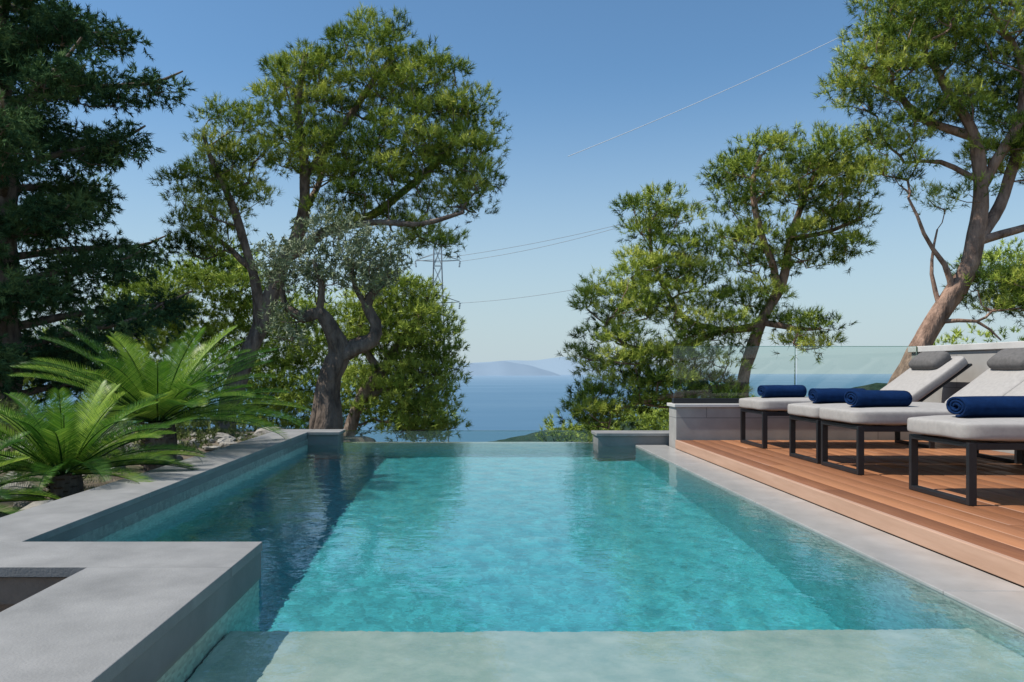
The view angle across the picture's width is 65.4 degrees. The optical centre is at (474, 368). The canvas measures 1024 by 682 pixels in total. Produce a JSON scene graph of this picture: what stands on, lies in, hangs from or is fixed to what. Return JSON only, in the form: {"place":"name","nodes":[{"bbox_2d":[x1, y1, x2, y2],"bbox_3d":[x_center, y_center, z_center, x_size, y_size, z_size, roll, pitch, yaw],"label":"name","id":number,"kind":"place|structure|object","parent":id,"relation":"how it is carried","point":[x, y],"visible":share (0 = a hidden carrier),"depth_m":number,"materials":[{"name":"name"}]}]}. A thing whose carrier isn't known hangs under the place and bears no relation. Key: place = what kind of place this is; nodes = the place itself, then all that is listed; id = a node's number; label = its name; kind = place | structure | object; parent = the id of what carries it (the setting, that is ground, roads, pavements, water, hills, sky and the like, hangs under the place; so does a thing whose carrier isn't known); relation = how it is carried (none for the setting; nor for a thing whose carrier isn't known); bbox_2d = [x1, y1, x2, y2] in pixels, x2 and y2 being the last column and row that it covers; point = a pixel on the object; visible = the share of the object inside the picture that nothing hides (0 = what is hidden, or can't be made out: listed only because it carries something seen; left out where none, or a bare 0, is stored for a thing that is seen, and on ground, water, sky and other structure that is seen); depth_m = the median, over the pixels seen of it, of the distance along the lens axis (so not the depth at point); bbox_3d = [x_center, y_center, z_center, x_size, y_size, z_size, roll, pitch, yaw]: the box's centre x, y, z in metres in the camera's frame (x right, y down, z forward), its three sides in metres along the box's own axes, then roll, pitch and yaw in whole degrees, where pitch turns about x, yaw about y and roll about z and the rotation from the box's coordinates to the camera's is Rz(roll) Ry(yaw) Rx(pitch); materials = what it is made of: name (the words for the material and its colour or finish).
{"place":"outdoors","nodes":[
{"label":"outdoors","id":0,"kind":"place"},
{"bbox_2d":[0,426,375,516],"bbox_3d":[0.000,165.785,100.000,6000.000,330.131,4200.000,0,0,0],"label":"ground","id":1,"kind":"structure","parent":0,"point":[96,482],"depth_m":7.05,"materials":[{"name":"soil"}]},
{"bbox_2d":[0,431,59,514],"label":"cycad plant","id":2,"kind":"object","parent":1,"relation":"on","point":[5,494],"visible":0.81,"depth_m":4.72,"materials":[{"name":"green plant"}]},
{"bbox_2d":[0,0,201,421],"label":"cypress tree","id":3,"kind":"object","parent":1,"relation":"on","point":[45,210],"visible":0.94,"depth_m":12.17,"materials":[{"name":"green plant"}]},
{"bbox_2d":[0,379,205,499],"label":"cycad plant","id":4,"kind":"object","parent":1,"relation":"on","point":[65,459],"visible":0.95,"depth_m":5.26,"materials":[{"name":"green plant"}]},
{"bbox_2d":[0,398,252,452],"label":"garden shrub","id":5,"kind":"object","parent":1,"relation":"on","point":[180,435],"visible":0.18,"depth_m":8.69,"materials":[{"name":"green plant"}]},
{"bbox_2d":[0,426,282,512],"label":"rocks","id":6,"kind":"object","parent":1,"relation":"on","point":[224,439],"visible":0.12,"depth_m":8.09,"materials":[{"name":"stone"}]},
{"bbox_2d":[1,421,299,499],"bbox_3d":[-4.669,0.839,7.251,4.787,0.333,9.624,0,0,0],"label":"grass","id":7,"kind":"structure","parent":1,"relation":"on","point":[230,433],"depth_m":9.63,"materials":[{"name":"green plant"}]},
{"bbox_2d":[0,325,311,470],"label":"cycad plant","id":8,"kind":"object","parent":1,"relation":"on","point":[173,404],"visible":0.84,"depth_m":6.89,"materials":[{"name":"green plant"}]},
{"bbox_2d":[20,236,458,441],"bbox_3d":[-6.920,-0.541,21.379,13.156,5.893,4.566,0,0,0],"label":"background foliage","id":9,"kind":"object","parent":1,"relation":"on","point":[194,275],"visible":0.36,"depth_m":20.68,"materials":[{"name":"green plant"}]},
{"bbox_2d":[146,1,512,429],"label":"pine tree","id":10,"kind":"object","parent":1,"relation":"on","point":[390,74],"visible":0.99,"depth_m":13.62,"materials":[{"name":"green plant"}]},
{"bbox_2d":[247,202,412,435],"bbox_3d":[-1.960,-0.501,10.992,2.302,3.578,1.339,0,0,0],"label":"olive tree","id":11,"kind":"object","parent":1,"relation":"on","point":[326,411],"visible":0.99,"depth_m":10.89,"materials":[{"name":"green plant"}]},
{"bbox_2d":[327,266,473,441],"bbox_3d":[-1.591,0.007,16.965,3.225,4.392,2.389,0,0,0],"label":"pine tree","id":12,"kind":"object","parent":1,"relation":"on","point":[414,333],"visible":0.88,"depth_m":16.68,"materials":[{"name":"green plant"}]},
{"bbox_2d":[415,247,460,441],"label":"transmission tower","id":13,"kind":"structure","parent":1,"relation":"on","point":[434,265],"depth_m":74.71,"materials":[{"name":"metal"}]},
{"bbox_2d":[421,147,865,302],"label":"power line","id":14,"kind":"object","parent":13,"relation":"attached to","point":[565,241],"visible":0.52,"depth_m":69.93,"materials":[{"name":"metal"}]},
{"bbox_2d":[0,429,1023,681],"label":"swimming pool","id":15,"kind":"structure","parent":1,"relation":"on","point":[86,607],"depth_m":2.98,"materials":[{"name":"concrete"}]},
{"bbox_2d":[343,430,590,430],"bbox_3d":[-0.080,0.832,9.127,2.870,0.237,0.017,0,0,0],"label":"glass panel","id":16,"kind":"object","parent":15,"relation":"attached to","point":[466,430],"visible":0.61,"depth_m":9.13,"materials":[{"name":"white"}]},
{"bbox_2d":[0,442,1023,681],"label":"water","id":17,"kind":"structure","parent":15,"relation":"in","point":[486,562],"depth_m":3.15,"materials":[{"name":"teal liquid"}]},
{"bbox_2d":[554,120,890,435],"bbox_3d":[4.381,-0.803,14.010,6.008,7.210,2.540,0,0,0],"label":"pine tree","id":18,"kind":"object","parent":1,"relation":"on","point":[644,354],"visible":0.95,"depth_m":13.72,"materials":[{"name":"green plant"}]},
{"bbox_2d":[533,236,1023,441],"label":"background foliage","id":19,"kind":"object","parent":1,"relation":"on","point":[990,257],"visible":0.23,"depth_m":18.19,"materials":[{"name":"green plant"}]},
{"bbox_2d":[669,406,917,449],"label":"low wall","id":20,"kind":"structure","parent":1,"relation":"on","point":[704,423],"depth_m":8.36,"materials":[{"name":"stone"}]},
{"bbox_2d":[667,403,738,406],"bbox_3d":[3.414,0.392,8.510,2.628,0.033,0.340,0,0,0],"label":"cap","id":21,"kind":"object","parent":20,"relation":"on","point":[703,404],"visible":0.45,"depth_m":8.34,"materials":[{"name":"white stone"}]},
{"bbox_2d":[672,346,917,402],"bbox_3d":[3.423,0.068,8.500,2.606,0.610,0.080,0,0,0],"label":"glass railing","id":22,"kind":"object","parent":21,"relation":"on","point":[705,400],"visible":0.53,"depth_m":8.46,"materials":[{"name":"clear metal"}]},
{"bbox_2d":[811,0,1023,384],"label":"pine tree","id":23,"kind":"object","parent":1,"relation":"on","point":[1008,299],"visible":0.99,"depth_m":10.90,"materials":[{"name":"green plant"}]},
{"bbox_2d":[912,349,1013,453],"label":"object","id":24,"kind":"object","parent":1,"relation":"on","point":[978,359],"visible":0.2,"depth_m":7.69,"materials":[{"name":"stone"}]},
{"bbox_2d":[276,360,560,375],"bbox_3d":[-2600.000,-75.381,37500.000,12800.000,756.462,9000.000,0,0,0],"label":"island","id":25,"kind":"structure","parent":0,"point":[501,368],"depth_m":35053.67,"materials":[{"name":"blue"}]},
{"bbox_2d":[23,374,891,441],"bbox_3d":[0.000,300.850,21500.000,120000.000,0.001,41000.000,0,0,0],"label":"sea","id":26,"kind":"structure","parent":0,"point":[509,402],"depth_m":7936.01,"materials":[{"name":"liquid"}]},
{"bbox_2d":[9,0,1023,373],"label":"sky","id":27,"kind":"structure","parent":0,"point":[572,76],"materials":[{"name":"blue"}]},
{"bbox_2d":[476,357,734,374],"bbox_3d":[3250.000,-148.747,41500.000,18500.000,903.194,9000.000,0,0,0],"label":"island","id":28,"kind":"structure","parent":0,"point":[558,366],"depth_m":39506.50,"materials":[{"name":"blue"}]},
{"bbox_2d":[489,383,887,441],"bbox_3d":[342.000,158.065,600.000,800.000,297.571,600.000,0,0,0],"label":"wooded hill","id":29,"kind":"structure","parent":0,"point":[531,438],"depth_m":603.50,"materials":[{"name":"green plant"}]},
{"bbox_2d":[568,24,865,156],"bbox_3d":[11.400,-11.600,30.000,16.696,8.319,0.024,0,0,-14],"label":"power line","id":30,"kind":"object","parent":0,"point":[704,99],"visible":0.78,"depth_m":29.23,"materials":[{"name":"metal"}]},
{"bbox_2d":[675,440,1023,587],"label":"wooden deck","id":31,"kind":"structure","parent":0,"point":[986,534],"depth_m":5.01,"materials":[{"name":"brown wood"}]},
{"bbox_2d":[739,356,971,448],"bbox_3d":[3.652,0.316,7.734,1.984,0.864,0.683,0,0,0],"label":"sun lounger","id":32,"kind":"object","parent":31,"relation":"on","point":[920,385],"visible":0.38,"depth_m":7.44,"materials":[{"name":"white fabric"}]},
{"bbox_2d":[757,385,806,397],"bbox_3d":[2.978,0.224,7.707,0.404,0.129,0.205,0,0,-2],"label":"towel","id":33,"kind":"object","parent":32,"relation":"on","point":[772,391],"visible":1,"depth_m":7.62,"materials":[{"name":"blue fabric"}]},
{"bbox_2d":[908,351,950,369],"bbox_3d":[4.419,-0.071,7.736,0.220,0.141,0.463,-36,0,0],"label":"pillow","id":34,"kind":"object","parent":32,"relation":"on","point":[929,360],"visible":0.99,"depth_m":7.61,"materials":[{"name":"fabric"}]},
{"bbox_2d":[788,368,1023,463],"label":"sun lounger","id":35,"kind":"object","parent":31,"relation":"on","point":[989,382],"visible":0.35,"depth_m":6.44,"materials":[{"name":"white fabric"}]},
{"bbox_2d":[808,388,865,402],"bbox_3d":[2.965,0.224,6.492,0.404,0.126,0.205,0,0,3],"label":"towel","id":36,"kind":"object","parent":35,"relation":"on","point":[825,395],"visible":0.66,"depth_m":6.42,"materials":[{"name":"blue fabric"}]},
{"bbox_2d":[987,348,1023,369],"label":"pillow","id":37,"kind":"object","parent":35,"relation":"on","point":[1008,359],"visible":1,"depth_m":6.48,"materials":[{"name":"fabric"}]},
{"bbox_2d":[819,381,1023,474],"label":"sun lounger","id":38,"kind":"object","parent":31,"relation":"on","point":[860,420],"visible":0.55,"depth_m":5.61,"materials":[{"name":"white fabric"}]},
{"bbox_2d":[844,390,911,406],"bbox_3d":[2.966,0.225,5.852,0.404,0.129,0.205,0,0,-2],"label":"towel","id":39,"kind":"object","parent":38,"relation":"on","point":[877,398],"visible":0.98,"depth_m":5.77,"materials":[{"name":"blue fabric"}]},
{"bbox_2d":[907,415,1023,505],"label":"sun lounger","id":40,"kind":"object","parent":31,"relation":"on","point":[972,435],"visible":0.98,"depth_m":4.39,"materials":[{"name":"white fabric"}]},
{"bbox_2d":[908,341,1023,352],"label":"cap","id":41,"kind":"object","parent":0,"point":[987,346],"visible":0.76,"depth_m":7.59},
{"bbox_2d":[946,396,1023,417],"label":"towel","id":42,"kind":"object","parent":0,"point":[986,406],"visible":1,"depth_m":4.53,"materials":[{"name":"blue fabric"}]}
]}

